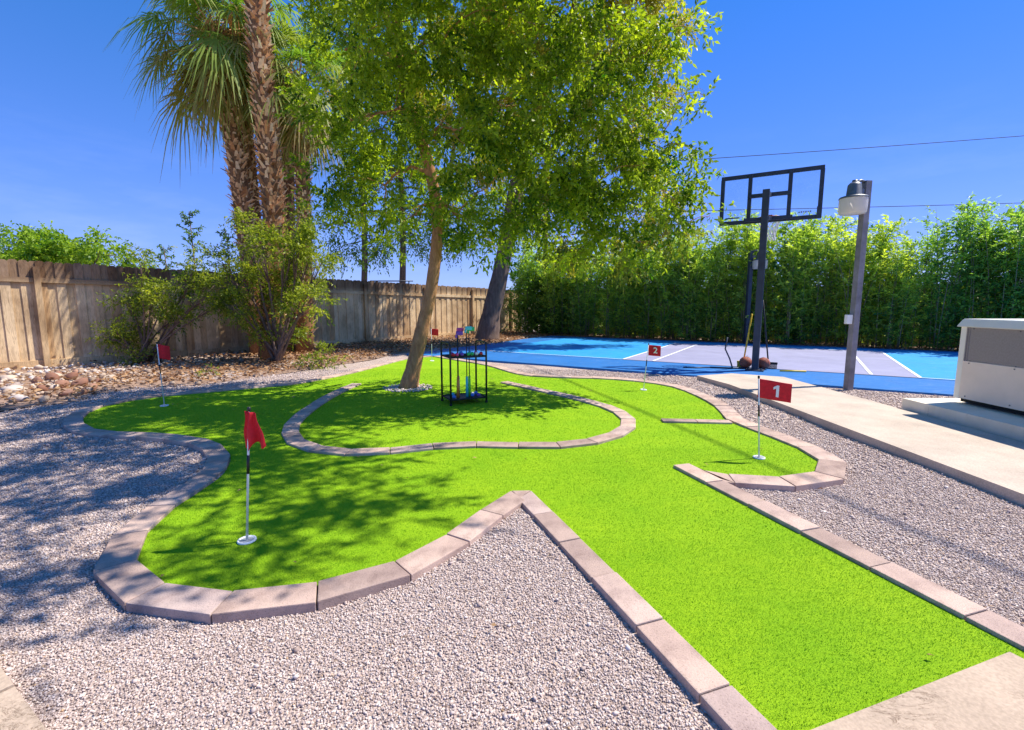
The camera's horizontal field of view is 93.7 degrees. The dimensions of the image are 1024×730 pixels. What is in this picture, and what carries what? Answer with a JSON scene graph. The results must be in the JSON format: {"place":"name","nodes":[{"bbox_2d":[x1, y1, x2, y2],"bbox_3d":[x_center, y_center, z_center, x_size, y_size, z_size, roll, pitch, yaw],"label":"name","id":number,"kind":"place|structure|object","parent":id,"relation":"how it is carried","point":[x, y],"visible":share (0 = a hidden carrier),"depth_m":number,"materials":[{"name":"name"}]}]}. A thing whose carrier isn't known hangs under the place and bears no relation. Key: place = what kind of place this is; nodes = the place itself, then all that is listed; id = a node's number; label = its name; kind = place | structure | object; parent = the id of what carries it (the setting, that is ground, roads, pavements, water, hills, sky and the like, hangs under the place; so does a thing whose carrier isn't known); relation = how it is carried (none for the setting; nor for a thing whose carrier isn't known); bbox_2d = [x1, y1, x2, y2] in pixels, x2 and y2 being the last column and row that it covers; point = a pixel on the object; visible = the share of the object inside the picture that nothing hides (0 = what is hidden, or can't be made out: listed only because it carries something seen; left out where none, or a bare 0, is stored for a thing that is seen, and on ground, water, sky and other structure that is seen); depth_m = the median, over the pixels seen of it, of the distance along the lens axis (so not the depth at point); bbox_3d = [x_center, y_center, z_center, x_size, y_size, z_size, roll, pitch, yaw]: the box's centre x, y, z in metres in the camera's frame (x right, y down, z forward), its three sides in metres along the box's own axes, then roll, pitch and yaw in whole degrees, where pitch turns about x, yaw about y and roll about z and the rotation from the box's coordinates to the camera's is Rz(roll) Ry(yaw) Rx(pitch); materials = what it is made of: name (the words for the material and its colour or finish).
{"place":"outdoors","nodes":[
{"label":"outdoors","id":0,"kind":"place"},
{"bbox_2d":[383,383,432,392],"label":"pale gravel","id":1,"kind":"structure","parent":0,"point":[397,389],"depth_m":6.91,"materials":[{"name":"grey gravel"}]},
{"bbox_2d":[0,330,1023,729],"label":"gravel ground","id":2,"kind":"structure","parent":0,"point":[274,692],"depth_m":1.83,"materials":[{"name":"grey gravel"}]},
{"bbox_2d":[0,667,13,692],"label":"stepping slab","id":3,"kind":"structure","parent":2,"relation":"on","point":[6,683],"depth_m":1.54,"materials":[{"name":"concrete"}]},
{"bbox_2d":[0,686,46,729],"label":"stepping slab","id":4,"kind":"structure","parent":2,"relation":"on","point":[17,712],"depth_m":1.43,"materials":[{"name":"concrete"}]},
{"bbox_2d":[0,220,101,263],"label":"garden bush","id":5,"kind":"object","parent":2,"relation":"on","point":[30,238],"visible":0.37,"depth_m":14.65,"materials":[{"name":"green plant"}]},
{"bbox_2d":[25,225,158,292],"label":"garden bush","id":6,"kind":"object","parent":2,"relation":"on","point":[74,248],"visible":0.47,"depth_m":14.84,"materials":[{"name":"green plant"}]},
{"bbox_2d":[151,244,180,269],"bbox_3d":[-9.602,-1.927,13.488,1.045,2.868,0.749,0,7,0],"label":"sapling","id":7,"kind":"object","parent":2,"relation":"on","point":[163,251],"visible":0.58,"depth_m":13.33,"materials":[{"name":"green plant"}]},
{"bbox_2d":[170,209,211,270],"bbox_3d":[-8.809,-2.382,13.291,1.060,3.820,0.896,-3,8,-19],"label":"sapling","id":8,"kind":"object","parent":2,"relation":"on","point":[188,223],"visible":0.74,"depth_m":13.15,"materials":[{"name":"green plant"}]},
{"bbox_2d":[208,229,238,271],"bbox_3d":[-7.743,-2.084,13.043,1.030,3.294,1.200,0,7,0],"label":"sapling","id":9,"kind":"object","parent":2,"relation":"on","point":[226,236],"visible":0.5,"depth_m":12.85,"materials":[{"name":"green plant"}]},
{"bbox_2d":[0,333,534,410],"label":"rock bed soil","id":10,"kind":"object","parent":2,"relation":"on","point":[52,398],"visible":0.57,"depth_m":8.33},
{"bbox_2d":[0,375,17,380],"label":"cobble","id":11,"kind":"object","parent":10,"relation":"on","point":[8,377],"visible":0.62,"depth_m":7.80,"materials":[{"name":"white stone"}]},
{"bbox_2d":[0,385,23,391],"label":"cobble","id":12,"kind":"object","parent":10,"relation":"on","point":[12,387],"visible":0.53,"depth_m":6.76,"materials":[{"name":"white stone"}]},
{"bbox_2d":[8,394,29,401],"bbox_3d":[-6.325,0.434,6.172,0.250,0.121,0.154,0,7,0],"label":"cobble","id":13,"kind":"object","parent":10,"relation":"on","point":[19,397],"visible":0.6,"depth_m":6.12,"materials":[{"name":"white stone"}]},
{"bbox_2d":[21,372,34,376],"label":"cobble","id":14,"kind":"object","parent":10,"relation":"on","point":[27,373],"visible":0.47,"depth_m":8.12,"materials":[{"name":"beige stone"}]},
{"bbox_2d":[31,376,43,383],"bbox_3d":[-7.377,0.249,7.474,0.146,0.151,0.109,0,7,0],"label":"red rock","id":15,"kind":"object","parent":10,"relation":"on","point":[37,379],"visible":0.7,"depth_m":7.43,"materials":[{"name":"red stone"}]},
{"bbox_2d":[37,385,48,390],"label":"red rock","id":16,"kind":"object","parent":10,"relation":"on","point":[43,387],"visible":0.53,"depth_m":6.84,"materials":[{"name":"red stone"}]},
{"bbox_2d":[44,372,59,380],"bbox_3d":[-7.428,0.206,7.760,0.203,0.168,0.139,0,7,0],"label":"red rock","id":17,"kind":"object","parent":10,"relation":"on","point":[47,376],"visible":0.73,"depth_m":7.72,"materials":[{"name":"red stone"}]},
{"bbox_2d":[53,380,69,387],"bbox_3d":[-6.680,0.288,7.116,0.126,0.135,0.185,6,9,38],"label":"red rock","id":18,"kind":"object","parent":10,"relation":"on","point":[61,382],"visible":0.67,"depth_m":7.09,"materials":[{"name":"red stone"}]},
{"bbox_2d":[59,389,74,395],"bbox_3d":[-6.077,0.381,6.559,0.170,0.100,0.158,0,7,0],"label":"red rock","id":19,"kind":"object","parent":10,"relation":"on","point":[67,392],"visible":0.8,"depth_m":6.52,"materials":[{"name":"red stone"}]},
{"bbox_2d":[64,372,77,379],"bbox_3d":[-7.215,0.187,7.859,0.185,0.137,0.154,0,7,0],"label":"red rock","id":20,"kind":"object","parent":10,"relation":"on","point":[70,375],"visible":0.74,"depth_m":7.82,"materials":[{"name":"brown stone"}]},
{"bbox_2d":[70,377,87,386],"bbox_3d":[-6.478,0.275,7.192,0.154,0.170,0.216,6,9,37],"label":"red rock","id":21,"kind":"object","parent":10,"relation":"on","point":[82,380],"visible":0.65,"depth_m":7.16,"materials":[{"name":"red stone"}]},
{"bbox_2d":[80,387,88,394],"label":"red rock","id":22,"kind":"object","parent":10,"relation":"on","point":[83,391],"visible":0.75,"depth_m":6.61,"materials":[{"name":"red stone"}]},
{"bbox_2d":[85,383,97,389],"bbox_3d":[-6.098,0.328,6.962,0.136,0.118,0.150,0,7,0],"label":"red rock","id":23,"kind":"object","parent":10,"relation":"on","point":[92,384],"visible":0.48,"depth_m":6.95,"materials":[{"name":"red stone"}]},
{"bbox_2d":[113,368,125,371],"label":"cobble","id":24,"kind":"object","parent":10,"relation":"on","point":[118,369],"visible":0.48,"depth_m":8.71,"materials":[{"name":"white stone"}]},
{"bbox_2d":[85,241,249,365],"bbox_3d":[-6.996,-1.152,9.836,3.191,2.659,1.667,0,7,0],"label":"sprawling shrub","id":25,"kind":"object","parent":10,"relation":"on","point":[142,355],"visible":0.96,"depth_m":9.68,"materials":[{"name":"green plant"}]},
{"bbox_2d":[104,0,302,355],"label":"fan palm","id":26,"kind":"object","parent":10,"relation":"on","point":[199,83],"visible":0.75,"depth_m":10.52,"materials":[{"name":"green plant"}]},
{"bbox_2d":[195,363,219,376],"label":"shrub","id":27,"kind":"object","parent":10,"relation":"on","point":[211,370],"visible":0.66,"depth_m":8.24,"materials":[{"name":"green plant"}]},
{"bbox_2d":[168,0,317,264],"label":"fan palm","id":28,"kind":"object","parent":10,"relation":"on","point":[238,38],"visible":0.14,"depth_m":11.18,"materials":[{"name":"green plant"}]},
{"bbox_2d":[0,259,519,369],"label":"wooden fence","id":29,"kind":"object","parent":10,"relation":"on","point":[50,311],"visible":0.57,"depth_m":10.38,"materials":[{"name":"brown wood"}]},
{"bbox_2d":[370,280,412,333],"bbox_3d":[-4.333,-2.020,17.384,1.550,2.053,0.044,0,7,0],"label":"rail","id":30,"kind":"object","parent":29,"relation":"attached to","point":[408,281],"visible":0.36,"depth_m":17.24,"materials":[{"name":"paint"}]},
{"bbox_2d":[241,0,290,359],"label":"fan palm","id":31,"kind":"object","parent":10,"relation":"on","point":[272,198],"visible":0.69,"depth_m":10.08,"materials":[{"name":"brown plant"}]},
{"bbox_2d":[0,331,547,408],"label":"river rocks","id":32,"kind":"object","parent":10,"relation":"on","point":[42,399],"visible":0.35,"depth_m":8.70,"materials":[{"name":"beige stone"}]},
{"bbox_2d":[198,195,351,362],"bbox_3d":[-4.828,-1.740,9.858,3.114,3.466,2.131,0,7,0],"label":"tall shrub","id":33,"kind":"object","parent":10,"relation":"on","point":[279,337],"visible":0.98,"depth_m":9.74,"materials":[{"name":"green plant"}]},
{"bbox_2d":[220,13,344,350],"bbox_3d":[-5.486,-4.330,12.266,3.458,8.063,3.199,0,7,0],"label":"fan palm","id":34,"kind":"object","parent":10,"relation":"on","point":[290,34],"visible":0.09,"depth_m":11.81,"materials":[{"name":"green plant"}]},
{"bbox_2d":[226,28,376,353],"bbox_3d":[-4.989,-4.091,11.511,3.442,7.786,3.492,0,7,0],"label":"fan palm","id":35,"kind":"object","parent":10,"relation":"on","point":[298,140],"visible":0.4,"depth_m":11.16,"materials":[{"name":"green plant"}]},
{"bbox_2d":[292,340,352,369],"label":"shrub","id":36,"kind":"object","parent":10,"relation":"on","point":[325,349],"visible":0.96,"depth_m":9.27,"materials":[{"name":"green plant"}]},
{"bbox_2d":[414,0,713,341],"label":"tree","id":37,"kind":"object","parent":10,"relation":"on","point":[489,326],"visible":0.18,"depth_m":13.95,"materials":[{"name":"green plant"}]},
{"bbox_2d":[295,0,432,280],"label":"shade tree","id":38,"kind":"object","parent":2,"relation":"on","point":[364,261],"visible":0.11,"depth_m":18.26,"materials":[{"name":"green plant"}]},
{"bbox_2d":[352,0,472,283],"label":"shade tree","id":39,"kind":"object","parent":2,"relation":"on","point":[402,276],"visible":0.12,"depth_m":19.20,"materials":[{"name":"green plant"}]},
{"bbox_2d":[63,355,776,729],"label":"paver edging","id":40,"kind":"object","parent":2,"relation":"on","point":[125,579],"visible":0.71,"depth_m":2.10,"materials":[{"name":"concrete"}]},
{"bbox_2d":[282,381,635,455],"bbox_3d":[-0.592,0.527,5.733,3.809,0.085,3.682,0,7,0],"label":"paver edging","id":41,"kind":"object","parent":2,"relation":"on","point":[293,437],"visible":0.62,"depth_m":4.25,"materials":[{"name":"concrete"}]},
{"bbox_2d":[0,330,958,655],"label":"leaf litter","id":42,"kind":"object","parent":2,"relation":"on","point":[366,350],"visible":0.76,"depth_m":10.12,"materials":[{"name":"brown plant"}]},
{"bbox_2d":[414,0,561,270],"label":"shade tree","id":43,"kind":"object","parent":2,"relation":"on","point":[478,202],"visible":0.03,"depth_m":20.32,"materials":[{"name":"green plant"}]},
{"bbox_2d":[83,357,1023,729],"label":"artificial turf","id":44,"kind":"structure","parent":2,"relation":"on","point":[670,439],"depth_m":2.85,"materials":[{"name":"green plastic"}]},
{"bbox_2d":[156,342,170,406],"bbox_3d":[-4.188,0.111,5.773,0.141,0.778,0.092,-2,8,-14],"label":"golf flag","id":45,"kind":"object","parent":44,"relation":"on","point":[163,351],"visible":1,"depth_m":5.76,"materials":[{"name":"red fabric"}]},
{"bbox_2d":[237,407,265,544],"bbox_3d":[-1.340,0.567,2.472,0.191,0.719,0.092,0,7,0],"label":"golf flag","id":46,"kind":"object","parent":44,"relation":"on","point":[253,433],"visible":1,"depth_m":2.44,"materials":[{"name":"red fabric"}]},
{"bbox_2d":[430,327,437,360],"bbox_3d":[-1.670,-0.444,10.284,0.196,0.721,0.092,0,7,0],"label":"golf flag","id":47,"kind":"object","parent":44,"relation":"on","point":[434,331],"visible":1,"depth_m":10.25,"materials":[{"name":"red fabric"}]},
{"bbox_2d":[440,340,487,405],"bbox_3d":[-0.605,0.081,6.021,0.501,0.772,0.374,-4,8,-26],"label":"putter rack","id":48,"kind":"object","parent":44,"relation":"on","point":[462,395],"visible":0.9,"depth_m":5.98,"materials":[{"name":"black metal"}]},
{"bbox_2d":[455,331,462,397],"bbox_3d":[-0.649,-0.003,5.932,0.096,0.825,0.040,-4,8,-26],"label":"putter","id":49,"kind":"object","parent":48,"relation":"in","point":[458,333],"visible":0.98,"depth_m":5.91,"materials":[{"name":"purple metal"}]},
{"bbox_2d":[456,328,462,394],"bbox_3d":[-0.652,-0.034,6.017,0.096,0.865,0.040,-4,8,-26],"label":"putter","id":50,"kind":"object","parent":48,"relation":"in","point":[459,329],"visible":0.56,"depth_m":6.01,"materials":[{"name":"metal"}]},
{"bbox_2d":[464,326,471,396],"bbox_3d":[-0.542,-0.039,5.981,0.096,0.885,0.040,-4,8,-26],"label":"putter","id":51,"kind":"object","parent":48,"relation":"in","point":[465,331],"visible":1,"depth_m":5.96,"materials":[{"name":"teal metal"}]},
{"bbox_2d":[467,327,474,396],"bbox_3d":[-0.513,-0.039,6.018,0.096,0.875,0.040,-4,8,-26],"label":"putter","id":52,"kind":"object","parent":48,"relation":"in","point":[469,379],"visible":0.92,"depth_m":6.02,"materials":[{"name":"metal"}]},
{"bbox_2d":[272,0,735,388],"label":"leaning tree","id":53,"kind":"object","parent":44,"relation":"on","point":[490,56],"visible":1,"depth_m":5.88,"materials":[{"name":"green plant"}]},
{"bbox_2d":[640,343,660,389],"bbox_3d":[1.973,0.025,6.844,0.265,0.674,0.092,0,7,0],"label":"golf flag","id":54,"kind":"object","parent":44,"relation":"on","point":[654,350],"visible":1,"depth_m":6.80,"materials":[{"name":"red plastic"}]},
{"bbox_2d":[753,376,791,459],"bbox_3d":[2.060,0.416,3.822,0.250,0.672,0.093,0,7,0],"label":"golf flag","id":55,"kind":"object","parent":44,"relation":"on","point":[774,390],"visible":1,"depth_m":3.77,"materials":[{"name":"red fabric"}]},
{"bbox_2d":[433,356,846,491],"bbox_3d":[1.021,0.286,7.597,2.454,0.086,8.884,-3,8,-23],"label":"paver edging","id":56,"kind":"object","parent":2,"relation":"on","point":[830,469],"visible":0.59,"depth_m":3.84,"materials":[{"name":"concrete"}]},
{"bbox_2d":[406,336,958,395],"bbox_3d":[8.067,0.010,9.623,20.201,0.074,7.700,4,9,31],"label":"basketball court","id":57,"kind":"object","parent":2,"relation":"on","point":[927,372],"visible":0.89,"depth_m":10.38,"materials":[{"name":"blue concrete"}]},
{"bbox_2d":[683,366,747,368],"bbox_3d":[3.841,0.049,9.026,1.211,0.032,0.102,1,7,5],"label":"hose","id":58,"kind":"object","parent":57,"relation":"on","point":[719,367],"visible":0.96,"depth_m":8.99,"materials":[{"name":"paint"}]},
{"bbox_2d":[725,337,732,368],"bbox_3d":[4.045,-0.226,8.939,0.169,0.586,0.039,3,8,25],"label":"bent stick","id":59,"kind":"object","parent":57,"relation":"on","point":[727,353],"visible":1,"depth_m":8.94,"materials":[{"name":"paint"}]},
{"bbox_2d":[738,357,751,366],"bbox_3d":[4.390,-0.050,9.024,0.223,0.223,0.223,-36,6,15],"label":"basketball","id":60,"kind":"object","parent":57,"relation":"on","point":[745,361],"visible":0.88,"depth_m":8.95,"materials":[{"name":"orange rubber"}]},
{"bbox_2d":[737,314,752,366],"bbox_3d":[4.357,-0.450,8.994,0.222,1.019,0.306,4,8,26],"label":"push broom","id":61,"kind":"object","parent":57,"relation":"on","point":[738,364],"visible":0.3,"depth_m":8.96,"materials":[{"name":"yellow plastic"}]},
{"bbox_2d":[743,250,767,343],"bbox_3d":[7.232,-1.986,14.187,0.486,2.803,0.424,0,7,0],"label":"light post","id":62,"kind":"object","parent":57,"relation":"on","point":[753,262],"visible":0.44,"depth_m":14.24,"materials":[{"name":"paint"}]},
{"bbox_2d":[759,357,769,368],"bbox_3d":[4.657,-0.033,8.885,0.223,0.223,0.223,-22,8,-25],"label":"basketball","id":63,"kind":"object","parent":57,"relation":"on","point":[764,362],"visible":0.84,"depth_m":8.81,"materials":[{"name":"orange rubber"}]},
{"bbox_2d":[763,300,777,368],"bbox_3d":[4.728,-0.552,8.805,0.300,1.269,0.341,5,9,32],"label":"push broom","id":64,"kind":"object","parent":57,"relation":"on","point":[773,364],"visible":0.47,"depth_m":8.89,"materials":[{"name":"black"}]},
{"bbox_2d":[719,165,824,371],"bbox_3d":[4.824,-1.773,9.043,1.340,3.640,1.326,-1,7,-8],"label":"basketball hoop","id":65,"kind":"object","parent":57,"relation":"on","point":[765,219],"visible":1,"depth_m":8.67,"materials":[{"name":"paint"}]},
{"bbox_2d":[780,370,805,371],"bbox_3d":[5.001,0.106,8.543,0.427,0.028,0.028,1,7,11],"label":"yellow rod","id":66,"kind":"object","parent":57,"relation":"on","point":[793,370],"visible":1,"depth_m":8.53,"materials":[{"name":"plastic"}]},
{"bbox_2d":[661,418,731,423],"bbox_3d":[1.927,0.619,5.029,0.696,0.084,0.120,1,7,5],"label":"paver edging","id":67,"kind":"object","parent":2,"relation":"on","point":[696,421],"visible":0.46,"depth_m":4.99,"materials":[{"name":"concrete"}]},
{"bbox_2d":[673,463,1023,650],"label":"paver edging","id":68,"kind":"object","parent":2,"relation":"on","point":[992,623],"visible":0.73,"depth_m":2.27,"materials":[{"name":"concrete"}]},
{"bbox_2d":[838,179,872,389],"bbox_3d":[4.705,-1.083,6.715,0.424,2.928,0.352,0,7,0],"label":"light post","id":69,"kind":"object","parent":2,"relation":"on","point":[856,200],"visible":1,"depth_m":6.69,"materials":[{"name":"metal"}]},
{"bbox_2d":[697,373,1023,506],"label":"concrete walkway","id":70,"kind":"structure","parent":2,"relation":"on","point":[988,462],"depth_m":4.36,"materials":[{"name":"beige concrete"}]},
{"bbox_2d":[811,652,1023,729],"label":"patio slab","id":71,"kind":"structure","parent":2,"relation":"on","point":[987,695],"depth_m":1.47,"materials":[{"name":"concrete"}]},
{"bbox_2d":[901,398,1023,441],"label":"concrete pad","id":72,"kind":"object","parent":2,"relation":"on","point":[1007,424],"visible":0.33,"depth_m":4.73,"materials":[{"name":"grey concrete"}]},
{"bbox_2d":[953,319,1023,414],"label":"air conditioner","id":73,"kind":"object","parent":72,"relation":"on","point":[990,368],"visible":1,"depth_m":4.78,"materials":[{"name":"white metal"}]},
{"bbox_2d":[0,0,1023,295],"label":"sky","id":74,"kind":"structure","parent":0,"point":[805,76],"materials":[{"name":"blue"}]},
{"bbox_2d":[552,334,956,351],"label":"hedge soil","id":75,"kind":"structure","parent":0,"point":[773,342],"depth_m":14.89,"materials":[{"name":"brown soil"}]},
{"bbox_2d":[501,237,549,332],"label":"hedge shrub","id":76,"kind":"object","parent":75,"relation":"on","point":[525,279],"visible":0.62,"depth_m":19.14,"materials":[{"name":"green plant"}]},
{"bbox_2d":[515,275,573,334],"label":"round shrub","id":77,"kind":"object","parent":75,"relation":"on","point":[543,327],"visible":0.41,"depth_m":18.72,"materials":[{"name":"green plant"}]},
{"bbox_2d":[531,245,590,335],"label":"hedge shrub","id":78,"kind":"object","parent":75,"relation":"on","point":[550,292],"visible":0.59,"depth_m":18.32,"materials":[{"name":"green plant"}]},
{"bbox_2d":[559,283,603,334],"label":"round shrub","id":79,"kind":"object","parent":75,"relation":"on","point":[568,318],"visible":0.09,"depth_m":18.55,"materials":[{"name":"green plant"}]},
{"bbox_2d":[553,230,611,335],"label":"hedge shrub","id":80,"kind":"object","parent":75,"relation":"on","point":[583,316],"visible":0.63,"depth_m":17.70,"materials":[{"name":"green plant"}]},
{"bbox_2d":[583,248,649,337],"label":"hedge shrub","id":81,"kind":"object","parent":75,"relation":"on","point":[616,295],"visible":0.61,"depth_m":17.12,"materials":[{"name":"green plant"}]},
{"bbox_2d":[611,230,676,338],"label":"hedge shrub","id":82,"kind":"object","parent":75,"relation":"on","point":[645,315],"visible":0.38,"depth_m":16.73,"materials":[{"name":"green plant"}]},
{"bbox_2d":[641,229,715,340],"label":"hedge shrub","id":83,"kind":"object","parent":75,"relation":"on","point":[668,284],"visible":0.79,"depth_m":15.80,"materials":[{"name":"green plant"}]},
{"bbox_2d":[668,222,745,341],"bbox_3d":[6.429,-2.681,15.750,2.476,3.945,2.335,5,9,35],"label":"hedge shrub","id":84,"kind":"object","parent":75,"relation":"on","point":[710,313],"visible":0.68,"depth_m":15.45,"materials":[{"name":"green plant"}]},
{"bbox_2d":[703,207,792,342],"bbox_3d":[7.414,-2.732,15.184,2.564,4.290,2.505,-3,8,-21],"label":"hedge shrub","id":85,"kind":"object","parent":75,"relation":"on","point":[738,277],"visible":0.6,"depth_m":14.84,"materials":[{"name":"green plant"}]},
{"bbox_2d":[736,211,827,343],"bbox_3d":[8.333,-2.623,14.617,2.954,4.052,2.880,2,8,15],"label":"hedge shrub","id":86,"kind":"object","parent":75,"relation":"on","point":[786,327],"visible":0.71,"depth_m":14.21,"materials":[{"name":"green plant"}]},
{"bbox_2d":[588,286,996,345],"bbox_3d":[10.923,-1.593,15.078,22.106,1.827,0.146,4,9,31],"label":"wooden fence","id":87,"kind":"object","parent":75,"relation":"on","point":[916,340],"visible":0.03,"depth_m":15.59,"materials":[{"name":"brown wood"}]},
{"bbox_2d":[771,212,852,344],"bbox_3d":[9.059,-2.564,14.406,2.436,4.106,2.180,3,8,21],"label":"hedge shrub","id":88,"kind":"object","parent":75,"relation":"on","point":[814,335],"visible":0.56,"depth_m":14.10,"materials":[{"name":"green plant"}]},
{"bbox_2d":[813,208,922,346],"bbox_3d":[9.859,-2.540,13.827,2.611,4.071,2.641,-2,8,-13],"label":"hedge shrub","id":89,"kind":"object","parent":75,"relation":"on","point":[849,257],"visible":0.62,"depth_m":13.46,"materials":[{"name":"green plant"}]},
{"bbox_2d":[861,236,939,348],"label":"hedge shrub","id":90,"kind":"object","parent":75,"relation":"on","point":[902,287],"visible":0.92,"depth_m":12.86,"materials":[{"name":"green plant"}]},
{"bbox_2d":[899,192,1010,350],"bbox_3d":[11.617,-2.373,12.746,2.464,4.154,2.205,2,8,19],"label":"hedge shrub","id":91,"kind":"object","parent":75,"relation":"on","point":[960,274],"visible":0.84,"depth_m":12.46,"materials":[{"name":"green plant"}]},
{"bbox_2d":[949,195,1023,340],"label":"hedge shrub","id":92,"kind":"object","parent":75,"relation":"on","point":[1004,287],"visible":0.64,"depth_m":11.94,"materials":[{"name":"green plant"}]},
{"bbox_2d":[993,211,1023,317],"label":"hedge shrub","id":93,"kind":"object","parent":75,"relation":"on","point":[1013,243],"visible":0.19,"depth_m":11.85,"materials":[{"name":"green plant"}]},
{"bbox_3d":[1.771,-6.752,25.344,0.320,9.400,1.800,0,7,0],"label":"utility pole","id":94,"kind":"object","parent":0,"visible":0},
{"bbox_2d":[550,135,1023,168],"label":"power line","id":95,"kind":"object","parent":94,"relation":"attached to","point":[851,148],"visible":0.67,"depth_m":24.76,"materials":[{"name":"black rubber"}]},
{"bbox_2d":[633,203,1011,211],"bbox_3d":[18.851,-8.423,25.278,34.202,0.788,0.031,0,7,0],"label":"power line","id":96,"kind":"object","parent":94,"relation":"attached to","point":[878,206],"visible":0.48,"depth_m":25.27,"materials":[{"name":"black rubber"}]}
]}

